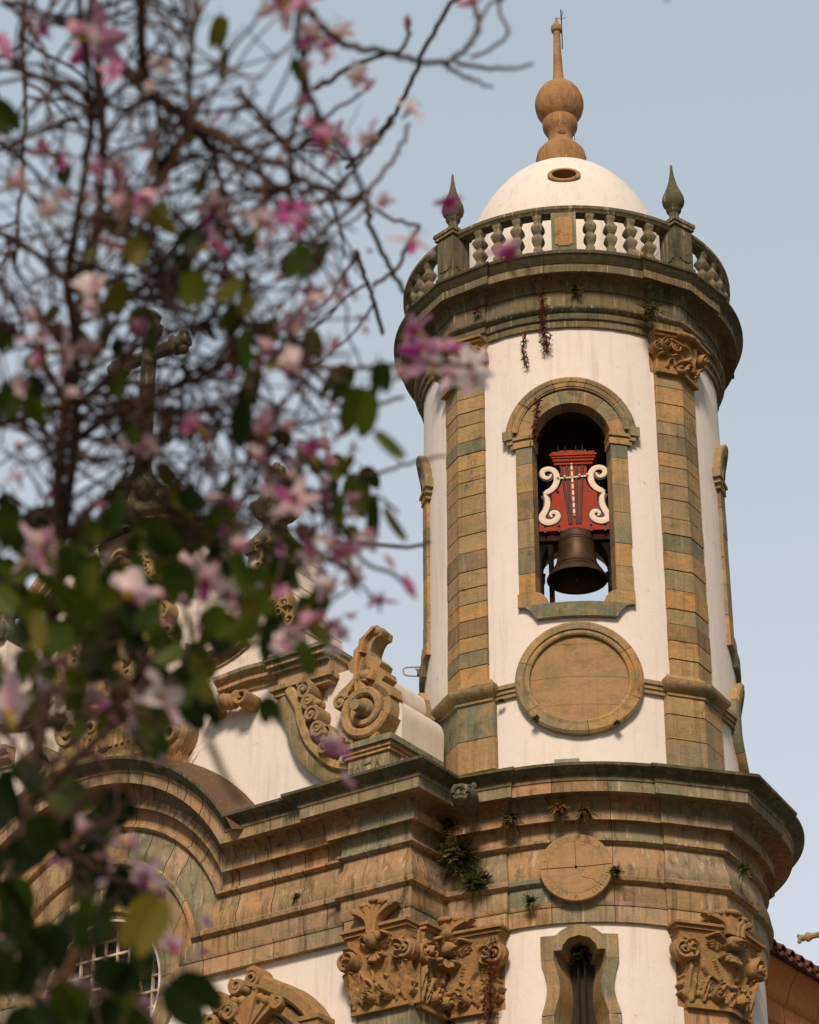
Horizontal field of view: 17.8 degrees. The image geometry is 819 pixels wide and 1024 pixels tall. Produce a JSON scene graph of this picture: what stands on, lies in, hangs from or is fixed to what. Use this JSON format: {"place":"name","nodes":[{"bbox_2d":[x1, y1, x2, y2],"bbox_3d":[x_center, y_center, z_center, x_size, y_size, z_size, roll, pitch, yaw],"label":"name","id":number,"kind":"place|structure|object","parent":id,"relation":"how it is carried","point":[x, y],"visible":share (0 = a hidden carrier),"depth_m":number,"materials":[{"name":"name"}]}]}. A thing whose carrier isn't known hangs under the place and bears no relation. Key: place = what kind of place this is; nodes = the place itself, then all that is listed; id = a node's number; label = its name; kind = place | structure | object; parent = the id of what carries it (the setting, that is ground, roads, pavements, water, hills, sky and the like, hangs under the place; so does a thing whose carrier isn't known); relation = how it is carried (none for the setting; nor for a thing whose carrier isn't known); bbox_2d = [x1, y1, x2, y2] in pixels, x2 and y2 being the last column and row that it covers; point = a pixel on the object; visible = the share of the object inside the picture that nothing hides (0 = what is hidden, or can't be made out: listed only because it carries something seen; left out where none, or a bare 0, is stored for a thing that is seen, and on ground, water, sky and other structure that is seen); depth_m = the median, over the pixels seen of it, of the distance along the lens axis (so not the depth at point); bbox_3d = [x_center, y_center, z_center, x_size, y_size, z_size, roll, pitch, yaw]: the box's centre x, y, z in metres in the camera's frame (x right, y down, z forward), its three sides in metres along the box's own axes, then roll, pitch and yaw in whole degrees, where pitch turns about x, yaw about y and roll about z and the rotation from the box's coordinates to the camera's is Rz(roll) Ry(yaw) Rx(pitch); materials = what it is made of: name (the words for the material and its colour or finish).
{"place":"outdoors","nodes":[
{"label":"outdoors","id":0,"kind":"place"},
{"bbox_2d":[0,0,818,965],"label":"sky","id":1,"kind":"structure","parent":0,"point":[722,93],"materials":[{"name":"blue"}]},
{"bbox_2d":[633,242,664,261],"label":"dry grass","id":2,"kind":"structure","parent":0,"point":[644,253],"depth_m":45.19,"materials":[{"name":"beige plant"}]},
{"bbox_2d":[766,939,818,1023],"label":"side wing","id":3,"kind":"structure","parent":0,"point":[792,991],"depth_m":44.78,"materials":[{"name":"orange paint"}]},
{"bbox_2d":[797,932,818,943],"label":"stone cross","id":4,"kind":"object","parent":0,"point":[808,937],"visible":1,"depth_m":64.26,"materials":[{"name":"beige stone"}]},
{"label":"ground","id":5,"kind":"structure","parent":0,"visible":0},
{"bbox_2d":[0,310,478,1023],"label":"church front","id":6,"kind":"structure","parent":5,"relation":"on","point":[354,932],"depth_m":40.84,"materials":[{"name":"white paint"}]},
{"bbox_2d":[46,743,139,770],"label":"dry grass","id":7,"kind":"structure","parent":6,"relation":"on","point":[97,757],"depth_m":43.56,"materials":[{"name":"beige plant"}]},
{"bbox_2d":[23,900,176,1023],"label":"round window","id":8,"kind":"structure","parent":6,"relation":"in","point":[114,949],"depth_m":42.72,"materials":[{"name":"glass"}]},
{"bbox_2d":[132,737,207,764],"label":"dry grass","id":9,"kind":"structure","parent":6,"relation":"on","point":[181,759],"depth_m":42.75,"materials":[{"name":"beige plant"}]},
{"bbox_2d":[291,892,299,904],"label":"plant","id":10,"kind":"object","parent":6,"relation":"on","point":[295,896],"visible":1,"depth_m":40.29,"materials":[{"name":"green plant"}]},
{"bbox_2d":[432,817,469,850],"bbox_3d":[0.556,5.010,40.068,0.797,0.828,0.763,18,-34,-29],"label":"shrub","id":11,"kind":"object","parent":6,"relation":"on","point":[447,824],"visible":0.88,"depth_m":39.94,"materials":[{"name":"green plant"}]},
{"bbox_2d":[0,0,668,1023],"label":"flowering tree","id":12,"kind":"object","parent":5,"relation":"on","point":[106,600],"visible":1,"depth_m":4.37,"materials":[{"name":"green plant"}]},
{"bbox_2d":[394,9,804,1023],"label":"bell tower","id":13,"kind":"structure","parent":5,"relation":"on","point":[672,925],"depth_m":42.23,"materials":[{"name":"white paint"}]},
{"bbox_2d":[402,666,419,676],"bbox_3d":[0.203,2.714,44.417,0.648,0.201,0.100,0,-29,0],"label":"tube bracket","id":14,"kind":"object","parent":13,"relation":"attached to","point":[417,670],"visible":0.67,"depth_m":44.39,"materials":[{"name":"metal"}]},
{"bbox_2d":[429,832,482,883],"bbox_3d":[0.735,5.264,39.662,0.807,0.833,0.730,22,-36,-34],"label":"shrub","id":15,"kind":"object","parent":13,"relation":"on","point":[457,856],"visible":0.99,"depth_m":39.56,"materials":[{"name":"green plant"}]},
{"bbox_2d":[456,867,492,903],"bbox_3d":[0.999,5.610,39.445,0.587,0.659,0.492,-11,-31,18],"label":"shrub","id":16,"kind":"object","parent":13,"relation":"on","point":[476,881],"visible":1,"depth_m":39.40,"materials":[{"name":"green plant"}]},
{"bbox_2d":[472,307,482,314],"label":"dry tuft","id":17,"kind":"object","parent":13,"relation":"attached to","point":[475,311],"visible":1,"depth_m":45.01,"materials":[{"name":"plant"}]},
{"bbox_2d":[476,937,502,1023],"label":"creeper","id":18,"kind":"object","parent":13,"relation":"hanging from","point":[490,993],"visible":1,"depth_m":38.57,"materials":[{"name":"plant"}]},
{"bbox_2d":[495,806,525,835],"bbox_3d":[1.542,4.693,39.492,0.495,0.547,0.402,10,-31,-18],"label":"fern","id":19,"kind":"object","parent":13,"relation":"on","point":[508,817],"visible":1,"depth_m":39.52,"materials":[{"name":"green plant"}]},
{"bbox_2d":[520,332,528,367],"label":"creeper","id":20,"kind":"object","parent":13,"relation":"attached to","point":[524,352],"visible":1,"depth_m":44.35,"materials":[{"name":"plant"}]},
{"bbox_2d":[522,893,538,908],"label":"plant","id":21,"kind":"object","parent":13,"relation":"attached to","point":[529,900],"visible":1,"depth_m":38.95,"materials":[{"name":"green plant"}]},
{"bbox_2d":[531,714,538,723],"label":"plant","id":22,"kind":"object","parent":13,"relation":"attached to","point":[534,718],"visible":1,"depth_m":40.88,"materials":[{"name":"green plant"}]},
{"bbox_2d":[528,395,542,438],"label":"creeper","id":23,"kind":"object","parent":13,"relation":"attached to","point":[538,401],"visible":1,"depth_m":43.49,"materials":[{"name":"plant"}]},
{"bbox_2d":[536,287,552,352],"bbox_3d":[2.278,-3.283,44.433,0.246,1.273,0.335,-20,-35,32],"label":"creeper","id":24,"kind":"object","parent":13,"relation":"attached to","point":[545,331],"visible":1,"depth_m":44.32,"materials":[{"name":"plant"}]},
{"bbox_2d":[545,801,570,826],"bbox_3d":[2.269,4.535,39.307,0.437,0.463,0.306,16,-33,-27],"label":"fern","id":25,"kind":"object","parent":13,"relation":"attached to","point":[559,807],"visible":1,"depth_m":39.34,"materials":[{"name":"brown plant"}]},
{"bbox_2d":[554,758,579,762],"bbox_3d":[2.397,3.866,39.682,0.380,0.190,0.170,-4,-29,7],"label":"flood light","id":26,"kind":"object","parent":13,"relation":"on","point":[566,760],"visible":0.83,"depth_m":39.64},
{"bbox_2d":[538,445,609,594],"bbox_3d":[2.795,0.074,43.128,1.173,2.650,1.043,15,-33,-25],"label":"bell","id":27,"kind":"object","parent":13,"relation":"hanging from","point":[573,517],"visible":1,"depth_m":43.06,"materials":[{"name":"brown metal"}]},
{"bbox_2d":[564,282,585,296],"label":"plant","id":28,"kind":"object","parent":13,"relation":"attached to","point":[576,287],"visible":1,"depth_m":44.58,"materials":[{"name":"green plant"}]},
{"bbox_2d":[568,944,591,966],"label":"plant","id":29,"kind":"object","parent":13,"relation":"attached to","point":[579,953],"visible":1,"depth_m":38.96,"materials":[{"name":"green plant"}]},
{"bbox_2d":[540,924,621,1023],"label":"keyhole window","id":30,"kind":"structure","parent":13,"relation":"in","point":[580,992],"depth_m":38.69,"materials":[{"name":"stone"}]},
{"bbox_2d":[571,805,598,830],"bbox_3d":[2.651,4.593,39.242,0.422,0.447,0.246,14,-32,-24],"label":"fern","id":31,"kind":"object","parent":13,"relation":"attached to","point":[584,811],"visible":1,"depth_m":39.27,"materials":[{"name":"green plant"}]},
{"bbox_2d":[608,865,624,879],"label":"plant","id":32,"kind":"object","parent":13,"relation":"attached to","point":[615,870],"visible":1,"depth_m":38.92,"materials":[{"name":"green plant"}]},
{"bbox_2d":[613,720,622,726],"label":"plant","id":33,"kind":"object","parent":13,"relation":"attached to","point":[617,722],"visible":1,"depth_m":40.70,"materials":[{"name":"green plant"}]},
{"bbox_2d":[635,293,668,326],"bbox_3d":[4.115,-3.424,44.385,0.596,0.574,0.506,-8,-30,15],"label":"plant","id":34,"kind":"object","parent":13,"relation":"attached to","point":[649,310],"visible":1,"depth_m":44.41,"materials":[{"name":"green plant"}]},
{"bbox_2d":[734,859,754,886],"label":"plant","id":35,"kind":"object","parent":13,"relation":"on","point":[744,868],"visible":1,"depth_m":39.57,"materials":[{"name":"green plant"}]}
]}

